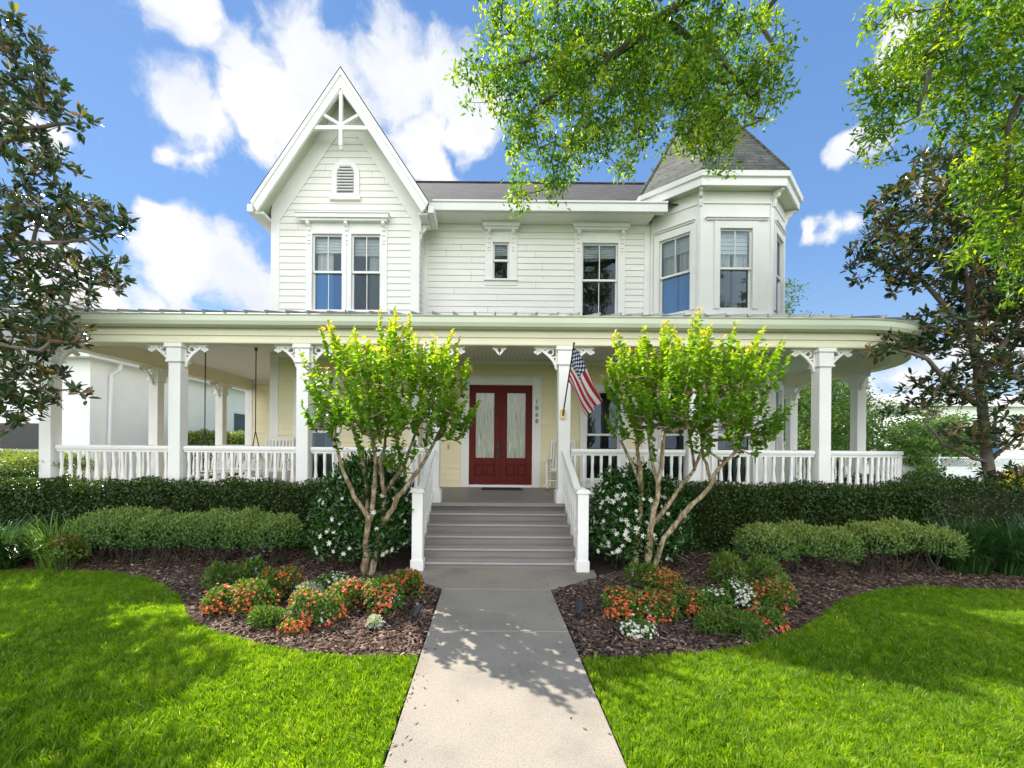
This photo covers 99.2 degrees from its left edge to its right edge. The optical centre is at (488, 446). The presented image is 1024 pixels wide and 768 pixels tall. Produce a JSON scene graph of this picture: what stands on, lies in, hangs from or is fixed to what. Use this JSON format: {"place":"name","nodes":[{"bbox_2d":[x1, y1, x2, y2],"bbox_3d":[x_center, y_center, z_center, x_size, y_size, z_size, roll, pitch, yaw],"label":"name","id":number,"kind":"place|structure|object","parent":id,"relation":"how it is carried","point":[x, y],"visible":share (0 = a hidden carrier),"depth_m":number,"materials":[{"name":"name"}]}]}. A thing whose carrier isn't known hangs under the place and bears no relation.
{"place":"outdoors","nodes":[
{"label":"outdoors","id":0,"kind":"place"},
{"bbox_2d":[0,297,266,479],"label":"white neighbour house","id":1,"kind":"structure","parent":0,"point":[117,413],"depth_m":12.60,"materials":[{"name":"paint"}]},
{"bbox_2d":[0,423,38,448],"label":"window","id":2,"kind":"structure","parent":1,"relation":"in","point":[27,437],"depth_m":11.93,"materials":[{"name":"glass"}]},
{"bbox_2d":[231,411,244,432],"bbox_3d":[-10.965,-0.616,19.150,0.060,1.800,1.100,0,0,0],"label":"window","id":3,"kind":"structure","parent":1,"relation":"in","point":[238,418],"depth_m":18.95,"materials":[{"name":"blue glass"}]},
{"bbox_2d":[0,567,418,767],"bbox_3d":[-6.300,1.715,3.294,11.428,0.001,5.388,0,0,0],"label":"lawn","id":4,"kind":"structure","parent":0,"point":[247,722],"depth_m":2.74,"materials":[{"name":"green plant"}]},
{"bbox_2d":[384,568,626,767],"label":"walkway","id":5,"kind":"structure","parent":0,"point":[526,722],"depth_m":3.14,"materials":[{"name":"concrete"}]},
{"bbox_2d":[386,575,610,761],"bbox_3d":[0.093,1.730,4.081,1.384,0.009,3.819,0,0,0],"label":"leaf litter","id":6,"kind":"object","parent":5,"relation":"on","point":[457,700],"visible":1,"depth_m":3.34,"materials":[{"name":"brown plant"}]},
{"bbox_2d":[0,0,1023,449],"label":"sky","id":7,"kind":"structure","parent":0,"point":[198,101],"materials":[{"name":"blue"}]},
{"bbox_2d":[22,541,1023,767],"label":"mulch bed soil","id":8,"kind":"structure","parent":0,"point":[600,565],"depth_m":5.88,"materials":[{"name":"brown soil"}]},
{"bbox_2d":[0,448,94,474],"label":"shrub","id":9,"kind":"object","parent":8,"relation":"on","point":[15,460],"visible":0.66,"depth_m":7.62,"materials":[{"name":"green plant"}]},
{"bbox_2d":[0,0,139,436],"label":"magnolia","id":10,"kind":"object","parent":8,"relation":"on","point":[52,335],"visible":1,"depth_m":6.55,"materials":[{"name":"green plant"}]},
{"bbox_2d":[0,468,341,550],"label":"hedge","id":11,"kind":"object","parent":8,"relation":"on","point":[22,493],"visible":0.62,"depth_m":6.86,"materials":[{"name":"green plant"}]},
{"bbox_2d":[246,602,289,630],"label":"leafy herb","id":12,"kind":"object","parent":8,"relation":"on","point":[270,614],"visible":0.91,"depth_m":4.17,"materials":[{"name":"green plant"}]},
{"bbox_2d":[276,615,310,635],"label":"red begonia","id":13,"kind":"object","parent":8,"relation":"on","point":[294,624],"visible":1,"depth_m":4.04,"materials":[{"name":"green plant"}]},
{"bbox_2d":[291,580,323,602],"bbox_3d":[-2.013,1.619,4.854,0.329,0.312,0.359,0,0,30],"label":"dusty miller","id":14,"kind":"object","parent":8,"relation":"on","point":[312,584],"visible":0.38,"depth_m":4.85,"materials":[{"name":"plant"}]},
{"bbox_2d":[298,446,413,571],"bbox_3d":[-1.864,0.864,6.353,1.818,1.812,1.376,0,0,0],"label":"gardenia bush","id":15,"kind":"object","parent":8,"relation":"on","point":[334,493],"visible":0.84,"depth_m":6.01,"materials":[{"name":"green plant"}]},
{"bbox_2d":[298,306,481,576],"bbox_3d":[-1.265,0.000,5.587,2.392,3.604,1.863,0,0,0],"label":"crape myrtle","id":16,"kind":"object","parent":8,"relation":"on","point":[368,405],"visible":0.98,"depth_m":5.43,"materials":[{"name":"green plant"}]},
{"bbox_2d":[4,543,1023,661],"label":"mulch chips","id":17,"kind":"object","parent":8,"relation":"on","point":[956,579],"visible":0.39,"depth_m":5.15,"materials":[{"name":"brown wood"}]},
{"bbox_2d":[0,510,16,530],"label":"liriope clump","id":18,"kind":"object","parent":17,"relation":"on","point":[5,518],"visible":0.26,"depth_m":6.65,"materials":[{"name":"green plant"}]},
{"bbox_2d":[0,515,51,569],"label":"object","id":19,"kind":"object","parent":17,"relation":"on","point":[8,560],"visible":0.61,"depth_m":5.97,"materials":[{"name":"green plant"}]},
{"bbox_2d":[6,508,101,570],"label":"liriope clump","id":20,"kind":"object","parent":17,"relation":"on","point":[39,562],"visible":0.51,"depth_m":6.01,"materials":[{"name":"green plant"}]},
{"bbox_2d":[38,530,91,570],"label":"shrub","id":21,"kind":"object","parent":17,"relation":"on","point":[54,540],"visible":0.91,"depth_m":5.86,"materials":[{"name":"green plant"}]},
{"bbox_2d":[62,503,307,567],"bbox_3d":[-4.274,1.277,6.288,3.452,0.931,1.029,0,0,0],"label":"hedge","id":22,"kind":"object","parent":17,"relation":"on","point":[107,521],"visible":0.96,"depth_m":6.09,"materials":[{"name":"green plant"}]},
{"bbox_2d":[198,583,235,615],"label":"red begonia","id":23,"kind":"object","parent":17,"relation":"on","point":[211,602],"visible":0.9,"depth_m":4.48,"materials":[{"name":"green plant"}]},
{"bbox_2d":[198,558,242,590],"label":"leafy herb","id":24,"kind":"object","parent":17,"relation":"on","point":[217,569],"visible":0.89,"depth_m":5.11,"materials":[{"name":"green plant"}]},
{"bbox_2d":[230,551,267,584],"bbox_3d":[-2.945,1.537,5.382,0.331,0.460,0.424,0,0,16],"label":"blue salvia","id":25,"kind":"object","parent":17,"relation":"on","point":[256,563],"visible":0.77,"depth_m":5.34,"materials":[{"name":"green plant"}]},
{"bbox_2d":[223,577,280,616],"bbox_3d":[-2.484,1.566,4.584,0.570,0.409,0.491,0,0,0],"label":"red begonia","id":26,"kind":"object","parent":17,"relation":"on","point":[244,589],"visible":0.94,"depth_m":4.48,"materials":[{"name":"green plant"}]},
{"bbox_2d":[257,564,305,600],"bbox_3d":[-2.392,1.561,4.997,0.579,0.422,0.432,0,0,0],"label":"red begonia","id":27,"kind":"object","parent":17,"relation":"on","point":[276,578],"visible":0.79,"depth_m":4.92,"materials":[{"name":"green plant"}]},
{"bbox_2d":[285,585,346,626],"bbox_3d":[-1.708,1.587,4.340,0.580,0.380,0.467,0,0,-15],"label":"red begonia","id":28,"kind":"object","parent":17,"relation":"on","point":[316,601],"visible":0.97,"depth_m":4.23,"materials":[{"name":"green plant"}]},
{"bbox_2d":[312,571,357,594],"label":"white begonia","id":29,"kind":"object","parent":17,"relation":"on","point":[329,578],"visible":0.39,"depth_m":5.03,"materials":[{"name":"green plant"}]},
{"bbox_2d":[328,576,377,610],"bbox_3d":[-1.456,1.596,4.726,0.579,0.367,0.462,0,0,0],"label":"red begonia","id":30,"kind":"object","parent":17,"relation":"on","point":[349,588],"visible":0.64,"depth_m":4.63,"materials":[{"name":"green plant"}]},
{"bbox_2d":[365,613,385,631],"bbox_3d":[-1.097,1.708,4.210,0.191,0.159,0.232,0,0,0],"label":"dusty miller","id":31,"kind":"object","parent":17,"relation":"on","point":[375,619],"visible":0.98,"depth_m":4.18,"materials":[{"name":"plant"}]},
{"bbox_2d":[361,574,406,614],"bbox_3d":[-1.096,1.569,4.604,0.476,0.424,0.516,0,0,-31],"label":"red begonia","id":32,"kind":"object","parent":17,"relation":"on","point":[380,586],"visible":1,"depth_m":4.49,"materials":[{"name":"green plant"}]},
{"bbox_2d":[389,567,424,599],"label":"red begonia","id":33,"kind":"object","parent":17,"relation":"on","point":[408,577],"visible":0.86,"depth_m":5.00,"materials":[{"name":"green plant"}]},
{"bbox_2d":[411,603,422,621],"bbox_3d":[-0.720,1.673,4.369,0.083,0.182,0.153,0,0,13],"label":"garden light","id":34,"kind":"object","parent":17,"relation":"on","point":[418,607],"visible":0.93,"depth_m":4.35,"materials":[{"name":"metal"}]},
{"bbox_2d":[576,601,583,620],"bbox_3d":[0.930,1.686,4.469,0.083,0.182,0.153,0,0,13],"label":"garden light","id":35,"kind":"object","parent":17,"relation":"on","point":[579,605],"visible":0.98,"depth_m":4.44,"materials":[{"name":"metal"}]},
{"bbox_2d":[598,584,647,621],"bbox_3d":[1.406,1.624,4.542,0.508,0.357,0.479,0,0,0],"label":"red begonia","id":36,"kind":"object","parent":17,"relation":"on","point":[619,602],"visible":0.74,"depth_m":4.44,"materials":[{"name":"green plant"}]},
{"bbox_2d":[620,613,658,639],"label":"white begonia","id":37,"kind":"object","parent":17,"relation":"on","point":[640,628],"visible":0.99,"depth_m":4.03,"materials":[{"name":"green plant"}]},
{"bbox_2d":[626,585,682,625],"bbox_3d":[1.662,1.619,4.432,0.536,0.370,0.528,0,0,41],"label":"red begonia","id":38,"kind":"object","parent":17,"relation":"on","point":[653,598],"visible":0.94,"depth_m":4.35,"materials":[{"name":"green plant"}]},
{"bbox_2d":[640,565,686,595],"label":"red begonia","id":39,"kind":"object","parent":17,"relation":"on","point":[666,578],"visible":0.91,"depth_m":5.07,"materials":[{"name":"green plant"}]},
{"bbox_2d":[691,584,738,610],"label":"white begonia","id":40,"kind":"object","parent":17,"relation":"on","point":[715,594],"visible":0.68,"depth_m":4.62,"materials":[{"name":"green plant"}]},
{"bbox_2d":[706,547,751,586],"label":"leafy herb","id":41,"kind":"object","parent":17,"relation":"on","point":[727,559],"visible":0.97,"depth_m":5.48,"materials":[{"name":"green plant"}]},
{"bbox_2d":[717,576,769,608],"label":"white begonia","id":42,"kind":"object","parent":17,"relation":"on","point":[737,587],"visible":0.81,"depth_m":4.73,"materials":[{"name":"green plant"}]},
{"bbox_2d":[717,608,771,640],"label":"leafy herb","id":43,"kind":"object","parent":17,"relation":"on","point":[755,622],"visible":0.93,"depth_m":4.02,"materials":[{"name":"green plant"}]},
{"bbox_2d":[744,552,790,582],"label":"leafy herb","id":44,"kind":"object","parent":17,"relation":"on","point":[759,562],"visible":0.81,"depth_m":5.42,"materials":[{"name":"green plant"}]},
{"bbox_2d":[740,575,800,612],"bbox_3d":[3.071,1.611,4.750,0.616,0.409,0.520,0,0,0],"label":"red begonia","id":45,"kind":"object","parent":17,"relation":"on","point":[777,587],"visible":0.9,"depth_m":4.63,"materials":[{"name":"green plant"}]},
{"bbox_2d":[730,518,865,578],"bbox_3d":[4.258,1.417,6.082,1.792,0.808,0.947,0,0,0],"label":"shrub","id":46,"kind":"object","parent":17,"relation":"on","point":[765,533],"visible":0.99,"depth_m":5.89,"materials":[{"name":"green plant"}]},
{"bbox_2d":[832,515,974,575],"bbox_3d":[5.778,1.406,6.207,1.660,0.852,0.998,0,0,0],"label":"shrub","id":47,"kind":"object","parent":17,"relation":"on","point":[884,528],"visible":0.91,"depth_m":6.01,"materials":[{"name":"green plant"}]},
{"bbox_2d":[901,512,1023,574],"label":"liriope clump","id":48,"kind":"object","parent":17,"relation":"on","point":[981,561],"visible":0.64,"depth_m":6.10,"materials":[{"name":"green plant"}]},
{"bbox_2d":[959,515,1023,577],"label":"liriope clump","id":49,"kind":"object","parent":17,"relation":"on","point":[1010,567],"visible":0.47,"depth_m":6.07,"materials":[{"name":"green plant"}]},
{"bbox_2d":[993,513,1023,542],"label":"liriope clump","id":50,"kind":"object","parent":17,"relation":"on","point":[1020,529],"visible":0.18,"depth_m":6.55,"materials":[{"name":"green plant"}]},
{"bbox_2d":[622,559,658,589],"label":"leafy herb","id":51,"kind":"object","parent":8,"relation":"on","point":[640,569],"visible":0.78,"depth_m":5.38,"materials":[{"name":"green plant"}]},
{"bbox_2d":[588,454,695,569],"bbox_3d":[2.219,0.950,6.418,1.782,1.691,1.440,0,0,0],"label":"gardenia bush","id":52,"kind":"object","parent":8,"relation":"on","point":[617,489],"visible":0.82,"depth_m":6.11,"materials":[{"name":"green plant"}]},
{"bbox_2d":[666,584,711,617],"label":"red begonia","id":53,"kind":"object","parent":8,"relation":"on","point":[689,595],"visible":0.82,"depth_m":4.54,"materials":[{"name":"green plant"}]},
{"bbox_2d":[601,307,795,576],"bbox_3d":[2.597,0.021,5.567,2.290,3.620,1.922,0,0,0],"label":"crape myrtle","id":54,"kind":"object","parent":8,"relation":"on","point":[684,371],"visible":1,"depth_m":5.42,"materials":[{"name":"green plant"}]},
{"bbox_2d":[692,602,745,640],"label":"leafy herb","id":55,"kind":"object","parent":8,"relation":"on","point":[711,617],"visible":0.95,"depth_m":4.12,"materials":[{"name":"green plant"}]},
{"bbox_2d":[742,604,790,632],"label":"red begonia","id":56,"kind":"object","parent":8,"relation":"on","point":[773,617],"visible":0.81,"depth_m":4.22,"materials":[{"name":"green plant"}]},
{"bbox_2d":[624,471,1023,556],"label":"hedge","id":57,"kind":"object","parent":8,"relation":"on","point":[720,512],"visible":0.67,"depth_m":6.86,"materials":[{"name":"green plant"}]},
{"bbox_2d":[581,584,1023,767],"bbox_3d":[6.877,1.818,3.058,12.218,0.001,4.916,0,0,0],"label":"lawn","id":58,"kind":"structure","parent":0,"point":[746,725],"depth_m":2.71,"materials":[{"name":"green plant"}]},
{"bbox_2d":[441,0,1023,312],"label":"live oak","id":59,"kind":"object","parent":58,"relation":"on","point":[569,80],"visible":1,"depth_m":5.75,"materials":[{"name":"green plant"}]},
{"label":"side lawn","id":60,"kind":"structure","parent":0,"visible":0},
{"bbox_2d":[785,278,823,411],"bbox_3d":[17.791,-4.042,26.017,4.364,12.013,4.238,0,0,0],"label":"background tree","id":61,"kind":"object","parent":60,"relation":"on","point":[790,303],"visible":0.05,"depth_m":25.38,"materials":[{"name":"green plant"}]},
{"bbox_2d":[783,379,894,478],"bbox_3d":[14.551,-1.201,20.190,5.396,7.228,5.737,0,0,0],"label":"background tree","id":62,"kind":"object","parent":60,"relation":"on","point":[804,419],"visible":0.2,"depth_m":18.82,"materials":[{"name":"green plant"}]},
{"bbox_2d":[798,378,909,479],"bbox_3d":[17.602,-0.965,21.983,5.348,6.403,5.389,0,0,0],"label":"background tree","id":63,"kind":"object","parent":60,"relation":"on","point":[870,405],"visible":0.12,"depth_m":20.77,"materials":[{"name":"green plant"}]},
{"bbox_2d":[866,424,952,479],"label":"background bush","id":64,"kind":"object","parent":60,"relation":"on","point":[912,445],"visible":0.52,"depth_m":18.86,"materials":[{"name":"green plant"}]},
{"bbox_2d":[843,453,1023,485],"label":"lattice fence","id":65,"kind":"object","parent":60,"relation":"on","point":[962,471],"visible":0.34,"depth_m":19.00,"materials":[{"name":"white plastic"}]},
{"bbox_2d":[846,394,1023,466],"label":"white neighbour house","id":66,"kind":"structure","parent":60,"relation":"on","point":[1018,409],"depth_m":29.50,"materials":[{"name":"paint"}]},
{"bbox_2d":[992,434,1000,456],"bbox_3d":[34.102,-0.112,29.445,1.000,1.700,0.090,0,0,0],"label":"window","id":67,"kind":"structure","parent":66,"relation":"in","point":[994,450],"depth_m":29.42,"materials":[{"name":"blue glass"}]},
{"bbox_2d":[874,412,996,469],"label":"background bush","id":68,"kind":"object","parent":60,"relation":"on","point":[926,430],"visible":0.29,"depth_m":20.06,"materials":[{"name":"green plant"}]},
{"bbox_2d":[874,395,1005,466],"bbox_3d":[23.605,-0.367,23.038,4.829,4.854,4.908,0,0,0],"label":"background bush","id":69,"kind":"object","parent":60,"relation":"on","point":[939,415],"visible":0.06,"depth_m":22.73,"materials":[{"name":"green plant"}]},
{"label":"driveway","id":70,"kind":"structure","parent":0,"visible":0},
{"bbox_2d":[187,429,244,480],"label":"hedge","id":71,"kind":"object","parent":70,"relation":"on","point":[195,437],"visible":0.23,"depth_m":15.05,"materials":[{"name":"green plant"}]},
{"label":"ground","id":72,"kind":"structure","parent":0,"visible":0},
{"bbox_2d":[13,66,927,572],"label":"victorian house","id":73,"kind":"structure","parent":72,"relation":"on","point":[353,218],"depth_m":9.66,"materials":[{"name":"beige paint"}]},
{"bbox_2d":[194,347,264,474],"bbox_3d":[-5.414,-0.745,9.182,1.140,2.645,0.685,0,0,0],"label":"porch swing","id":74,"kind":"object","parent":73,"relation":"hanging from","point":[236,469],"visible":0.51,"depth_m":9.33,"materials":[{"name":"white paint"}]},
{"bbox_2d":[252,436,294,486],"bbox_3d":[-4.463,0.359,9.100,0.665,1.139,1.113,0,0,-12],"label":"rocking chair","id":75,"kind":"object","parent":73,"relation":"on","point":[268,439],"visible":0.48,"depth_m":9.33,"materials":[{"name":"white paint"}]},
{"bbox_2d":[293,378,339,485],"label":"window","id":76,"kind":"structure","parent":73,"relation":"in","point":[320,439],"depth_m":9.79,"materials":[{"name":"white paint"}]},
{"bbox_2d":[294,211,390,312],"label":"window","id":77,"kind":"structure","parent":73,"relation":"in","point":[326,231],"depth_m":9.67,"materials":[{"name":"white paint"}]},
{"bbox_2d":[345,223,387,313],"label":"window","id":78,"kind":"structure","parent":73,"relation":"in","point":[367,257],"depth_m":9.76,"materials":[{"name":"white paint"}]},
{"bbox_2d":[469,385,501,484],"bbox_3d":[-0.080,-0.271,10.317,0.765,2.350,0.126,0,0,0],"label":"door","id":79,"kind":"structure","parent":73,"relation":"in","point":[485,436],"depth_m":10.33,"materials":[{"name":"red paint"}]},
{"bbox_2d":[482,220,520,285],"bbox_3d":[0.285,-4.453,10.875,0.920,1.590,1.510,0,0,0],"label":"window","id":80,"kind":"structure","parent":73,"relation":"in","point":[500,235],"depth_m":10.29,"materials":[{"name":"white paint"}]},
{"bbox_2d":[482,487,521,489],"bbox_3d":[0.292,0.964,9.890,0.900,0.014,0.540,0,0,0],"label":"doormat","id":81,"kind":"object","parent":73,"relation":"on","point":[501,488],"visible":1,"depth_m":9.86,"materials":[{"name":"black rubber"}]},
{"bbox_2d":[501,385,531,484],"bbox_3d":[0.649,-0.265,10.352,0.737,2.350,0.056,0,0,0],"label":"door","id":82,"kind":"structure","parent":73,"relation":"in","point":[516,455],"depth_m":10.33,"materials":[{"name":"red paint"}]},
{"bbox_2d":[543,439,576,488],"bbox_3d":[1.633,0.407,9.898,0.665,1.139,1.113,0,0,18],"label":"rocking chair","id":83,"kind":"object","parent":73,"relation":"on","point":[551,459],"visible":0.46,"depth_m":10.13,"materials":[{"name":"white paint"}]},
{"bbox_2d":[560,342,602,418],"bbox_3d":[1.476,-1.038,7.014,0.429,1.140,0.893,0,0,-5],"label":"american flag","id":84,"kind":"object","parent":73,"relation":"attached to","point":[580,381],"visible":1,"depth_m":6.84,"materials":[{"name":"fabric"}]},
{"bbox_2d":[572,221,630,315],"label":"window","id":85,"kind":"structure","parent":73,"relation":"in","point":[599,245],"depth_m":10.36,"materials":[{"name":"white paint"}]},
{"bbox_2d":[579,384,626,486],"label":"window","id":86,"kind":"structure","parent":73,"relation":"in","point":[594,434],"depth_m":10.41,"materials":[{"name":"white paint"}]},
{"bbox_2d":[653,382,683,482],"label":"window","id":87,"kind":"structure","parent":73,"relation":"in","point":[675,441],"depth_m":10.05,"materials":[{"name":"white paint"}]},
{"bbox_2d":[653,223,695,314],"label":"window","id":88,"kind":"structure","parent":73,"relation":"in","point":[675,250],"depth_m":10.08,"materials":[{"name":"white paint"}]},
{"bbox_2d":[680,383,758,484],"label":"window","id":89,"kind":"structure","parent":73,"relation":"in","point":[719,445],"depth_m":9.59,"materials":[{"name":"white paint"}]},
{"bbox_2d":[713,221,758,308],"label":"window","id":90,"kind":"structure","parent":73,"relation":"in","point":[735,287],"depth_m":9.59,"materials":[{"name":"white paint"}]},
{"bbox_2d":[725,382,783,482],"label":"window","id":91,"kind":"structure","parent":73,"relation":"in","point":[778,398],"depth_m":10.13,"materials":[{"name":"white paint"}]},
{"bbox_2d":[730,223,784,314],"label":"window","id":92,"kind":"structure","parent":73,"relation":"in","point":[779,239],"depth_m":10.13,"materials":[{"name":"white paint"}]},
{"bbox_2d":[839,135,1023,489],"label":"magnolia","id":93,"kind":"object","parent":72,"relation":"on","point":[962,321],"visible":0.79,"depth_m":7.52,"materials":[{"name":"green plant"}]},
{"label":"street","id":94,"kind":"structure","parent":0,"visible":0},
{"bbox_2d":[1001,471,1023,486],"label":"yellow shrub","id":95,"kind":"object","parent":94,"relation":"on","point":[1011,477],"visible":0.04,"depth_m":11.86,"materials":[{"name":"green plant"}]}
]}

